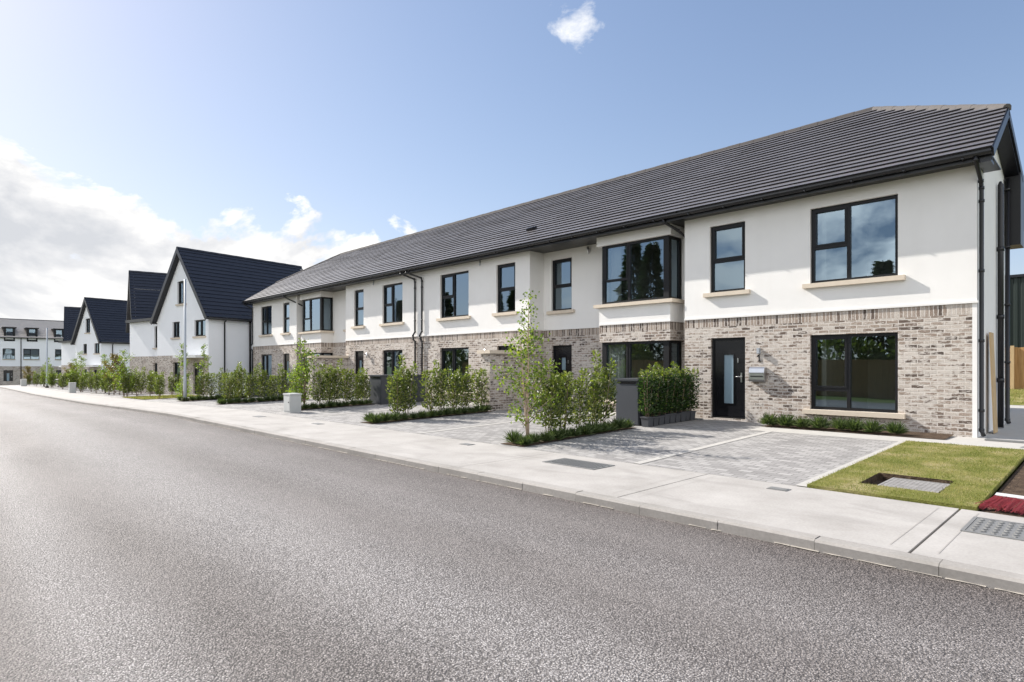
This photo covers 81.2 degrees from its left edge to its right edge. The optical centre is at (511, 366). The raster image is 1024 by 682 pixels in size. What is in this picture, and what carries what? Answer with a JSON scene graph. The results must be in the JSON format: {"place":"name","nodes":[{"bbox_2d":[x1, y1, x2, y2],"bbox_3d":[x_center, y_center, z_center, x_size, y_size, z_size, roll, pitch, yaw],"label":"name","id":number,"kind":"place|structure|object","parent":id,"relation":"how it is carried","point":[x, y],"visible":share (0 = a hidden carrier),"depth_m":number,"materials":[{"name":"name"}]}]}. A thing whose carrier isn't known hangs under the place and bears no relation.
{"place":"outdoors","nodes":[
{"label":"outdoors","id":0,"kind":"place"},
{"bbox_2d":[101,353,124,394],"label":"young tree","id":1,"kind":"object","parent":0,"point":[114,359],"visible":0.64,"depth_m":41.22,"materials":[{"name":"green plant"}]},
{"bbox_2d":[220,372,236,403],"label":"laurel shrub","id":2,"kind":"object","parent":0,"point":[231,380],"visible":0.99,"depth_m":24.97,"materials":[{"name":"green plant"}]},
{"bbox_2d":[233,361,246,396],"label":"laurel shrub","id":3,"kind":"object","parent":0,"point":[239,383],"visible":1,"depth_m":25.30,"materials":[{"name":"green plant"}]},
{"bbox_2d":[244,371,257,397],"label":"laurel shrub","id":4,"kind":"object","parent":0,"point":[249,385],"visible":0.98,"depth_m":25.61,"materials":[{"name":"green plant"}]},
{"bbox_2d":[253,362,267,401],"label":"laurel shrub","id":5,"kind":"object","parent":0,"point":[261,384],"visible":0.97,"depth_m":25.94,"materials":[{"name":"green plant"}]},
{"bbox_2d":[266,375,279,396],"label":"laurel shrub","id":6,"kind":"object","parent":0,"point":[271,392],"visible":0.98,"depth_m":26.27,"materials":[{"name":"green plant"}]},
{"bbox_2d":[276,363,289,396],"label":"laurel shrub","id":7,"kind":"object","parent":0,"point":[282,388],"visible":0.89,"depth_m":26.63,"materials":[{"name":"green plant"}]},
{"bbox_2d":[335,210,495,396],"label":"terraced house","id":8,"kind":"structure","parent":0,"point":[382,312],"depth_m":27.22,"materials":[{"name":"paint"}]},
{"bbox_2d":[351,289,364,328],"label":"window","id":9,"kind":"structure","parent":8,"relation":"in","point":[356,326],"depth_m":28.50,"materials":[{"name":"black glass"}]},
{"bbox_2d":[356,351,363,393],"bbox_3d":[-7.160,0.300,28.272,0.130,2.050,0.840,0,0,-44],"label":"door","id":10,"kind":"structure","parent":8,"relation":"in","point":[359,354],"depth_m":28.37,"materials":[{"name":"black metal"}]},
{"bbox_2d":[379,282,403,325],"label":"window","id":11,"kind":"structure","parent":8,"relation":"in","point":[392,286],"depth_m":26.30,"materials":[{"name":"black glass"}]},
{"bbox_2d":[384,350,401,374],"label":"window","id":12,"kind":"structure","parent":8,"relation":"in","point":[392,352],"depth_m":26.32,"materials":[{"name":"black glass"}]},
{"bbox_2d":[11,384,897,485],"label":"driveway","id":13,"kind":"structure","parent":0,"point":[793,459],"depth_m":11.66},
{"bbox_2d":[246,375,285,396],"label":"bin store","id":14,"kind":"structure","parent":13,"relation":"on","point":[284,378],"depth_m":31.99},
{"bbox_2d":[283,393,301,412],"bbox_3d":[-7.157,1.216,19.454,0.410,0.670,0.540,0,0,-44],"label":"utility cabinet","id":15,"kind":"object","parent":13,"relation":"on","point":[292,402],"visible":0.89,"depth_m":19.30,"materials":[{"name":"metal"}]},
{"bbox_2d":[307,355,348,397],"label":"brick wall","id":16,"kind":"structure","parent":13,"relation":"on","point":[328,360],"depth_m":28.15,"materials":[{"name":"brick"}]},
{"bbox_2d":[301,404,370,409],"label":"planting soil","id":17,"kind":"structure","parent":13,"relation":"on","point":[335,406],"depth_m":21.15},
{"bbox_2d":[285,338,324,403],"bbox_3d":[-7.298,0.245,20.841,1.229,2.477,1.570,0,0,18],"label":"young tree","id":18,"kind":"object","parent":17,"relation":"on","point":[307,376],"visible":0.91,"depth_m":20.80,"materials":[{"name":"green plant"}]},
{"bbox_2d":[311,363,325,407],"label":"laurel shrub","id":19,"kind":"object","parent":17,"relation":"on","point":[318,374],"visible":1,"depth_m":20.88,"materials":[{"name":"green plant"}]},
{"bbox_2d":[321,365,336,407],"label":"laurel shrub","id":20,"kind":"object","parent":17,"relation":"on","point":[327,380],"visible":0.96,"depth_m":21.11,"materials":[{"name":"green plant"}]},
{"bbox_2d":[327,358,344,401],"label":"laurel shrub","id":21,"kind":"object","parent":17,"relation":"on","point":[337,372],"visible":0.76,"depth_m":21.44,"materials":[{"name":"green plant"}]},
{"bbox_2d":[339,368,355,401],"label":"laurel shrub","id":22,"kind":"object","parent":17,"relation":"on","point":[346,382],"visible":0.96,"depth_m":21.66,"materials":[{"name":"green plant"}]},
{"bbox_2d":[352,367,363,404],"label":"laurel shrub","id":23,"kind":"object","parent":17,"relation":"on","point":[357,385],"visible":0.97,"depth_m":21.91,"materials":[{"name":"green plant"}]},
{"bbox_2d":[357,367,370,399],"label":"laurel shrub","id":24,"kind":"object","parent":17,"relation":"on","point":[368,388],"visible":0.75,"depth_m":22.26,"materials":[{"name":"green plant"}]},
{"bbox_2d":[369,374,424,404],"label":"bin store","id":25,"kind":"structure","parent":13,"relation":"on","point":[378,391],"depth_m":22.31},
{"bbox_2d":[369,379,380,403],"bbox_3d":[-5.125,0.926,22.333,0.018,0.923,0.810,0,0,-44],"label":"door","id":26,"kind":"structure","parent":25,"relation":"in","point":[375,384],"depth_m":22.29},
{"bbox_2d":[362,411,491,423],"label":"planting soil","id":27,"kind":"structure","parent":13,"relation":"on","point":[419,418],"depth_m":16.55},
{"bbox_2d":[385,366,409,413],"bbox_3d":[-3.142,0.739,16.424,0.631,1.490,0.606,0,0,-33],"label":"laurel shrub","id":28,"kind":"object","parent":27,"relation":"on","point":[398,381],"visible":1,"depth_m":16.38,"materials":[{"name":"green plant"}]},
{"bbox_2d":[397,355,420,413],"bbox_3d":[-2.934,0.571,16.713,0.667,1.809,0.629,0,0,-28],"label":"laurel shrub","id":29,"kind":"object","parent":27,"relation":"on","point":[408,378],"visible":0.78,"depth_m":16.66,"materials":[{"name":"green plant"}]},
{"bbox_2d":[420,369,440,410],"bbox_3d":[-2.346,0.762,17.190,0.589,1.392,0.621,0,0,31],"label":"laurel shrub","id":30,"kind":"object","parent":27,"relation":"on","point":[431,386],"visible":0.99,"depth_m":17.14,"materials":[{"name":"green plant"}]},
{"bbox_2d":[432,360,448,409],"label":"laurel shrub","id":31,"kind":"object","parent":27,"relation":"on","point":[441,376],"visible":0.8,"depth_m":17.46,"materials":[{"name":"green plant"}]},
{"bbox_2d":[443,367,461,408],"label":"laurel shrub","id":32,"kind":"object","parent":27,"relation":"on","point":[452,398],"visible":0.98,"depth_m":17.79,"materials":[{"name":"green plant"}]},
{"bbox_2d":[455,364,472,407],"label":"laurel shrub","id":33,"kind":"object","parent":27,"relation":"on","point":[463,390],"visible":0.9,"depth_m":18.04,"materials":[{"name":"green plant"}]},
{"bbox_2d":[471,368,488,405],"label":"laurel shrub","id":34,"kind":"object","parent":27,"relation":"on","point":[478,383],"visible":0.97,"depth_m":18.52,"materials":[{"name":"green plant"}]},
{"bbox_2d":[477,350,535,410],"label":"brick wall","id":35,"kind":"structure","parent":13,"relation":"on","point":[499,399],"depth_m":18.96,"materials":[{"name":"brick"}]},
{"bbox_2d":[500,427,634,446],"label":"planting soil","id":36,"kind":"structure","parent":13,"relation":"on","point":[516,444],"depth_m":11.73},
{"bbox_2d":[503,428,524,442],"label":"tuft","id":37,"kind":"object","parent":36,"relation":"on","point":[513,436],"visible":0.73,"depth_m":11.55,"materials":[{"name":"green plant"}]},
{"bbox_2d":[490,290,563,436],"bbox_3d":[0.303,-0.019,11.791,1.497,3.044,1.210,0,0,-25],"label":"young birch","id":38,"kind":"object","parent":36,"relation":"on","point":[523,353],"visible":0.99,"depth_m":11.80,"materials":[{"name":"green plant"}]},
{"bbox_2d":[532,358,563,431],"bbox_3d":[0.747,0.656,12.199,0.620,1.663,0.658,0,0,27],"label":"laurel shrub","id":39,"kind":"object","parent":36,"relation":"on","point":[554,408],"visible":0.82,"depth_m":12.13,"materials":[{"name":"green plant"}]},
{"bbox_2d":[549,370,576,427],"bbox_3d":[1.059,0.775,12.521,0.648,1.404,0.614,0,0,12],"label":"laurel shrub","id":40,"kind":"object","parent":36,"relation":"on","point":[563,408],"visible":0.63,"depth_m":12.44,"materials":[{"name":"green plant"}]},
{"bbox_2d":[568,367,589,428],"bbox_3d":[1.438,0.739,12.807,0.498,1.453,0.510,0,0,-39],"label":"laurel shrub","id":41,"kind":"object","parent":36,"relation":"on","point":[580,417],"visible":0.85,"depth_m":12.77,"materials":[{"name":"green plant"}]},
{"bbox_2d":[579,368,605,423],"bbox_3d":[1.756,0.749,13.101,0.587,1.412,0.612,0,0,-9],"label":"laurel shrub","id":42,"kind":"object","parent":36,"relation":"on","point":[594,387],"visible":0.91,"depth_m":13.03,"materials":[{"name":"green plant"}]},
{"bbox_2d":[589,350,620,422],"bbox_3d":[2.046,0.531,13.464,0.697,1.827,0.657,0,0,-10],"label":"laurel shrub","id":43,"kind":"object","parent":36,"relation":"on","point":[605,372],"visible":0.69,"depth_m":13.39,"materials":[{"name":"green plant"}]},
{"bbox_2d":[614,377,677,425],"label":"bin store","id":44,"kind":"structure","parent":13,"relation":"on","point":[627,398],"depth_m":14.33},
{"bbox_2d":[616,384,637,424],"bbox_3d":[2.768,0.910,14.371,0.018,0.950,0.630,0,0,-44],"label":"door","id":45,"kind":"structure","parent":44,"relation":"in","point":[627,397],"depth_m":14.35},
{"bbox_2d":[636,364,659,426],"bbox_3d":[3.169,0.670,13.986,0.561,1.486,0.579,0,0,-14],"label":"potted laurel","id":46,"kind":"object","parent":13,"relation":"on","point":[647,420],"visible":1,"depth_m":13.91,"materials":[{"name":"green plant"}]},
{"bbox_2d":[642,376,664,425],"bbox_3d":[3.325,0.779,14.144,0.568,1.255,0.565,0,0,44],"label":"potted laurel","id":47,"kind":"object","parent":13,"relation":"on","point":[656,419],"visible":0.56,"depth_m":14.08,"materials":[{"name":"green plant"}]},
{"bbox_2d":[652,369,670,424],"bbox_3d":[3.532,0.728,14.307,0.534,1.346,0.521,0,0,-14],"label":"potted laurel","id":48,"kind":"object","parent":13,"relation":"on","point":[661,419],"visible":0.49,"depth_m":14.25,"materials":[{"name":"green plant"}]},
{"bbox_2d":[653,362,675,423],"bbox_3d":[3.675,0.638,14.492,0.579,1.515,0.561,0,0,-14],"label":"potted laurel","id":49,"kind":"object","parent":13,"relation":"on","point":[667,416],"visible":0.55,"depth_m":14.40,"materials":[{"name":"green plant"}]},
{"bbox_2d":[661,367,681,422],"bbox_3d":[3.852,0.698,14.643,0.565,1.384,0.568,0,0,-40],"label":"potted laurel","id":50,"kind":"object","parent":13,"relation":"on","point":[672,418],"visible":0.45,"depth_m":14.58,"materials":[{"name":"green plant"}]},
{"bbox_2d":[669,372,684,421],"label":"potted laurel","id":51,"kind":"object","parent":13,"relation":"on","point":[677,417],"visible":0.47,"depth_m":14.74,"materials":[{"name":"green plant"}]},
{"bbox_2d":[670,361,691,421],"bbox_3d":[4.212,0.617,14.981,0.579,1.522,0.561,0,0,-12],"label":"potted laurel","id":52,"kind":"object","parent":13,"relation":"on","point":[683,415],"visible":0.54,"depth_m":14.89,"materials":[{"name":"green plant"}]},
{"bbox_2d":[679,369,695,420],"bbox_3d":[4.370,0.708,15.152,0.568,1.328,0.565,0,0,43],"label":"potted laurel","id":53,"kind":"object","parent":13,"relation":"on","point":[688,411],"visible":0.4,"depth_m":15.09,"materials":[{"name":"green plant"}]},
{"bbox_2d":[683,367,700,419],"bbox_3d":[4.582,0.692,15.307,0.534,1.349,0.521,0,0,-10],"label":"potted laurel","id":54,"kind":"object","parent":13,"relation":"on","point":[693,413],"visible":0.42,"depth_m":15.25,"materials":[{"name":"green plant"}]},
{"bbox_2d":[763,425,953,439],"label":"planting soil","id":55,"kind":"structure","parent":13,"relation":"on","point":[926,435],"depth_m":12.11,"materials":[{"name":"soil"}]},
{"bbox_2d":[757,410,779,424],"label":"tuft","id":56,"kind":"object","parent":55,"relation":"on","point":[766,418],"visible":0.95,"depth_m":13.56,"materials":[{"name":"green plant"}]},
{"bbox_2d":[773,413,796,426],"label":"tuft","id":57,"kind":"object","parent":55,"relation":"on","point":[782,420],"visible":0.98,"depth_m":13.29,"materials":[{"name":"green plant"}]},
{"bbox_2d":[808,416,832,428],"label":"tuft","id":58,"kind":"object","parent":55,"relation":"on","point":[820,422],"visible":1,"depth_m":12.77,"materials":[{"name":"green plant"}]},
{"bbox_2d":[842,416,866,430],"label":"tuft","id":59,"kind":"object","parent":55,"relation":"on","point":[852,425],"visible":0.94,"depth_m":12.37,"materials":[{"name":"green plant"}]},
{"bbox_2d":[859,418,885,432],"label":"tuft","id":60,"kind":"object","parent":55,"relation":"on","point":[870,426],"visible":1,"depth_m":12.06,"materials":[{"name":"green plant"}]},
{"bbox_2d":[882,420,910,433],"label":"tuft","id":61,"kind":"object","parent":55,"relation":"on","point":[895,428],"visible":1,"depth_m":11.81,"materials":[{"name":"green plant"}]},
{"bbox_2d":[0,388,1023,681],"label":"road","id":62,"kind":"structure","parent":0,"point":[138,546],"depth_m":4.37,"materials":[{"name":"asphalt"}]},
{"bbox_2d":[35,395,1023,594],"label":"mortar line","id":63,"kind":"object","parent":62,"relation":"on","point":[694,525],"visible":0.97,"depth_m":5.31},
{"bbox_2d":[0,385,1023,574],"bbox_3d":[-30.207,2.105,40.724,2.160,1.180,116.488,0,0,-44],"label":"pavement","id":64,"kind":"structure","parent":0,"point":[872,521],"depth_m":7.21,"materials":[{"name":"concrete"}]},
{"bbox_2d":[542,458,614,469],"bbox_3d":[1.025,1.520,9.268,0.540,0.041,1.010,0,0,-44],"label":"manhole cover","id":65,"kind":"object","parent":64,"relation":"on","point":[579,463],"visible":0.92,"depth_m":9.21,"materials":[{"name":"metal"}]},
{"bbox_2d":[960,516,1023,540],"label":"manhole cover","id":66,"kind":"object","parent":64,"relation":"on","point":[996,528],"visible":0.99,"depth_m":5.55,"materials":[{"name":"metal"}]},
{"bbox_2d":[0,0,1023,320],"label":"sky","id":67,"kind":"structure","parent":0,"point":[304,133],"materials":[{"name":"blue"}]},
{"bbox_2d":[61,391,1023,575],"bbox_3d":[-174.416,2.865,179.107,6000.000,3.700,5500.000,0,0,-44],"label":"ground","id":68,"kind":"structure","parent":0,"point":[1001,486],"depth_m":9.38,"materials":[{"name":"brown soil"}]},
{"bbox_2d":[0,318,63,384],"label":"apartment block","id":69,"kind":"structure","parent":68,"relation":"on","point":[22,343],"depth_m":99.58,"materials":[{"name":"white paint"}]},
{"bbox_2d":[59,306,123,366],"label":"roof","id":70,"kind":"structure","parent":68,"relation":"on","point":[71,314],"depth_m":71.52,"materials":[{"name":"tile"}]},
{"bbox_2d":[58,297,129,387],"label":"gabled house","id":71,"kind":"structure","parent":68,"relation":"on","point":[93,339],"depth_m":62.98,"materials":[{"name":"paint"}]},
{"bbox_2d":[123,270,250,359],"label":"roof","id":72,"kind":"structure","parent":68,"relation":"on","point":[144,290],"depth_m":48.36,"materials":[{"name":"tile"}]},
{"bbox_2d":[125,247,302,394],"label":"gabled house","id":73,"kind":"structure","parent":68,"relation":"on","point":[218,323],"depth_m":39.73,"materials":[{"name":"white paint"}]},
{"bbox_2d":[241,247,364,392],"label":"terraced house","id":74,"kind":"structure","parent":68,"relation":"on","point":[276,318],"depth_m":35.23,"materials":[{"name":"paint"}]},
{"bbox_2d":[258,306,272,336],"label":"window","id":75,"kind":"structure","parent":74,"relation":"in","point":[263,308],"depth_m":36.36,"materials":[{"name":"black glass"}]},
{"bbox_2d":[287,232,421,392],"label":"terraced house","id":76,"kind":"structure","parent":68,"relation":"on","point":[323,294],"depth_m":31.44,"materials":[{"name":"brick"}]},
{"bbox_2d":[298,297,333,333],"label":"bay window","id":77,"kind":"structure","parent":76,"relation":"in","point":[311,303],"depth_m":31.50,"materials":[{"name":"black glass"}]},
{"bbox_2d":[405,180,605,405],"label":"terraced house","id":78,"kind":"structure","parent":68,"relation":"on","point":[477,281],"depth_m":22.72,"materials":[{"name":"paint"}]},
{"bbox_2d":[436,271,470,320],"bbox_3d":[-2.227,-2.702,23.103,0.245,1.825,2.030,0,0,-44],"label":"window","id":79,"kind":"structure","parent":78,"relation":"in","point":[453,275],"depth_m":23.22,"materials":[{"name":"black glass"}]},
{"bbox_2d":[439,347,469,394],"bbox_3d":[-2.227,0.188,23.103,0.245,1.805,2.030,0,0,-44],"label":"window","id":80,"kind":"structure","parent":78,"relation":"in","point":[453,350],"depth_m":23.24,"materials":[{"name":"black glass"}]},
{"bbox_2d":[492,262,517,315],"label":"window","id":81,"kind":"structure","parent":78,"relation":"in","point":[511,312],"depth_m":21.19,"materials":[{"name":"glass"}]},
{"bbox_2d":[518,139,753,411],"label":"terraced house","id":82,"kind":"structure","parent":68,"relation":"on","point":[613,250],"depth_m":18.97,"materials":[{"name":"brick"}]},
{"bbox_2d":[546,257,574,314],"bbox_3d":[1.676,-2.692,20.098,0.245,1.845,1.180,0,0,-44],"label":"window","id":83,"kind":"structure","parent":82,"relation":"in","point":[567,310],"depth_m":20.22,"materials":[{"name":"black glass"}]},
{"bbox_2d":[553,345,571,405],"bbox_3d":[1.735,0.310,20.142,0.130,2.030,0.880,0,0,-44],"label":"door","id":84,"kind":"structure","parent":82,"relation":"in","point":[564,352],"depth_m":20.15,"materials":[{"name":"black metal"}]},
{"bbox_2d":[593,235,684,308],"bbox_3d":[3.689,-2.684,17.432,0.790,1.858,2.690,0,0,-44],"label":"bay window","id":85,"kind":"structure","parent":82,"relation":"in","point":[667,240],"depth_m":17.09,"materials":[{"name":"black glass"}]},
{"bbox_2d":[598,340,680,403],"bbox_3d":[3.689,0.196,17.432,0.790,1.818,2.690,0,0,-44],"label":"bay window","id":86,"kind":"structure","parent":82,"relation":"in","point":[667,344],"depth_m":17.38,"materials":[{"name":"black glass"}]},
{"bbox_2d":[674,104,1023,437],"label":"terraced house","id":87,"kind":"structure","parent":68,"relation":"on","point":[855,264],"depth_m":13.80,"materials":[{"name":"paint"}]},
{"bbox_2d":[703,222,750,297],"bbox_3d":[5.479,-2.702,15.190,0.245,1.825,1.220,0,0,-44],"label":"window","id":88,"kind":"structure","parent":87,"relation":"in","point":[739,291],"depth_m":15.26,"materials":[{"name":"black glass"}]},
{"bbox_2d":[712,337,744,418],"bbox_3d":[5.541,0.300,15.230,0.130,2.050,0.910,0,0,-44],"label":"door","id":89,"kind":"structure","parent":87,"relation":"in","point":[728,355],"depth_m":15.25,"materials":[{"name":"black metal"}]},
{"bbox_2d":[802,194,905,288],"bbox_3d":[7.481,-2.702,13.134,0.245,1.825,2.020,0,0,-44],"label":"window","id":90,"kind":"structure","parent":87,"relation":"in","point":[850,280],"depth_m":13.24,"materials":[{"name":"black glass"}]},
{"bbox_2d":[802,332,905,418],"bbox_3d":[7.481,0.188,13.134,0.245,1.805,2.020,0,0,-44],"label":"window","id":91,"kind":"structure","parent":87,"relation":"in","point":[848,411],"depth_m":13.25,"materials":[{"name":"black glass"}]},
{"bbox_2d":[981,462,1023,517],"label":"soil bed","id":92,"kind":"object","parent":68,"relation":"on","point":[1014,484],"visible":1,"depth_m":7.26,"materials":[{"name":"soil"}]},
{"bbox_2d":[975,492,1023,514],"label":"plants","id":93,"kind":"object","parent":92,"relation":"on","point":[1003,501],"visible":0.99,"depth_m":6.28,"materials":[{"name":"plant"}]},
{"bbox_2d":[1010,346,1023,388],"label":"timber fence","id":94,"kind":"object","parent":68,"relation":"on","point":[1017,368],"visible":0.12,"depth_m":24.53,"materials":[{"name":"wood"}]},
{"bbox_2d":[634,431,770,463],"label":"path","id":95,"kind":"structure","parent":0,"point":[686,451],"depth_m":10.62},
{"bbox_2d":[797,441,902,486],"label":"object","id":96,"kind":"structure","parent":0,"point":[805,483],"depth_m":8.74,"materials":[{"name":"concrete"}]},
{"bbox_2d":[750,427,1023,448],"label":"path","id":97,"kind":"structure","parent":0,"point":[851,435],"depth_m":11.62,"materials":[{"name":"concrete"}]},
{"bbox_2d":[807,441,1023,510],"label":"lawn","id":98,"kind":"structure","parent":0,"point":[844,489],"depth_m":7.99,"materials":[{"name":"plant"}]},
{"bbox_2d":[861,473,952,484],"bbox_3d":[4.972,1.542,7.522,0.920,0.191,0.880,0,0,-44],"label":"soil pit","id":99,"kind":"object","parent":98,"relation":"in","point":[877,478],"visible":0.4,"depth_m":7.89,"materials":[{"name":"soil"}]},
{"bbox_2d":[878,477,949,492],"bbox_3d":[5.010,1.499,7.454,0.800,0.036,0.630,0,0,-44],"label":"manhole cover","id":100,"kind":"object","parent":99,"relation":"on","point":[928,486],"visible":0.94,"depth_m":7.49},
{"bbox_2d":[895,405,1023,445],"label":"path","id":101,"kind":"structure","parent":0,"point":[1013,429],"depth_m":12.08,"materials":[{"name":"concrete"}]},
{"bbox_2d":[989,332,997,432],"bbox_3d":[9.937,0.335,12.329,0.400,2.060,0.098,0,0,-44],"label":"timber board","id":102,"kind":"object","parent":101,"relation":"on","point":[993,382],"visible":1,"depth_m":12.23,"materials":[{"name":"wood"}]},
{"bbox_2d":[1010,274,1023,347],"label":"storage shed","id":103,"kind":"structure","parent":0,"point":[1017,310],"depth_m":32.22,"materials":[{"name":"grey metal"}]},
{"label":"lawn","id":104,"kind":"structure","parent":0,"visible":0},
{"bbox_2d":[153,371,165,398],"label":"laurel shrub","id":105,"kind":"object","parent":104,"relation":"on","point":[157,389],"visible":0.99,"depth_m":32.38,"materials":[{"name":"green plant"}]},
{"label":"kerb bedding","id":106,"kind":"structure","parent":0,"visible":0},
{"bbox_2d":[0,387,1023,594],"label":"kerb","id":107,"kind":"structure","parent":106,"relation":"on","point":[990,578],"depth_m":6.00,"materials":[{"name":"concrete"}]},
{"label":"planting soil","id":108,"kind":"structure","parent":0,"visible":0},
{"bbox_2d":[181,279,188,401],"bbox_3d":[-15.624,-1.194,28.544,0.280,5.950,0.280,0,0,-44],"label":"lamp post","id":109,"kind":"object","parent":108,"relation":"on","point":[184,387],"visible":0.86,"depth_m":28.50,"materials":[{"name":"metal"}]},
{"bbox_2d":[194,370,207,395],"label":"laurel shrub","id":110,"kind":"object","parent":108,"relation":"on","point":[198,378],"visible":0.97,"depth_m":29.49,"materials":[{"name":"green plant"}]},
{"bbox_2d":[205,372,216,395],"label":"laurel shrub","id":111,"kind":"object","parent":108,"relation":"on","point":[211,389],"visible":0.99,"depth_m":29.80,"materials":[{"name":"green plant"}]},
{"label":"planting soil","id":112,"kind":"structure","parent":0,"visible":0},
{"bbox_2d":[107,349,141,395],"bbox_3d":[-24.279,0.415,37.421,1.882,2.969,1.472,0,0,-27],"label":"young tree","id":113,"kind":"object","parent":112,"relation":"on","point":[121,370],"visible":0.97,"depth_m":37.35,"materials":[{"name":"green plant"}]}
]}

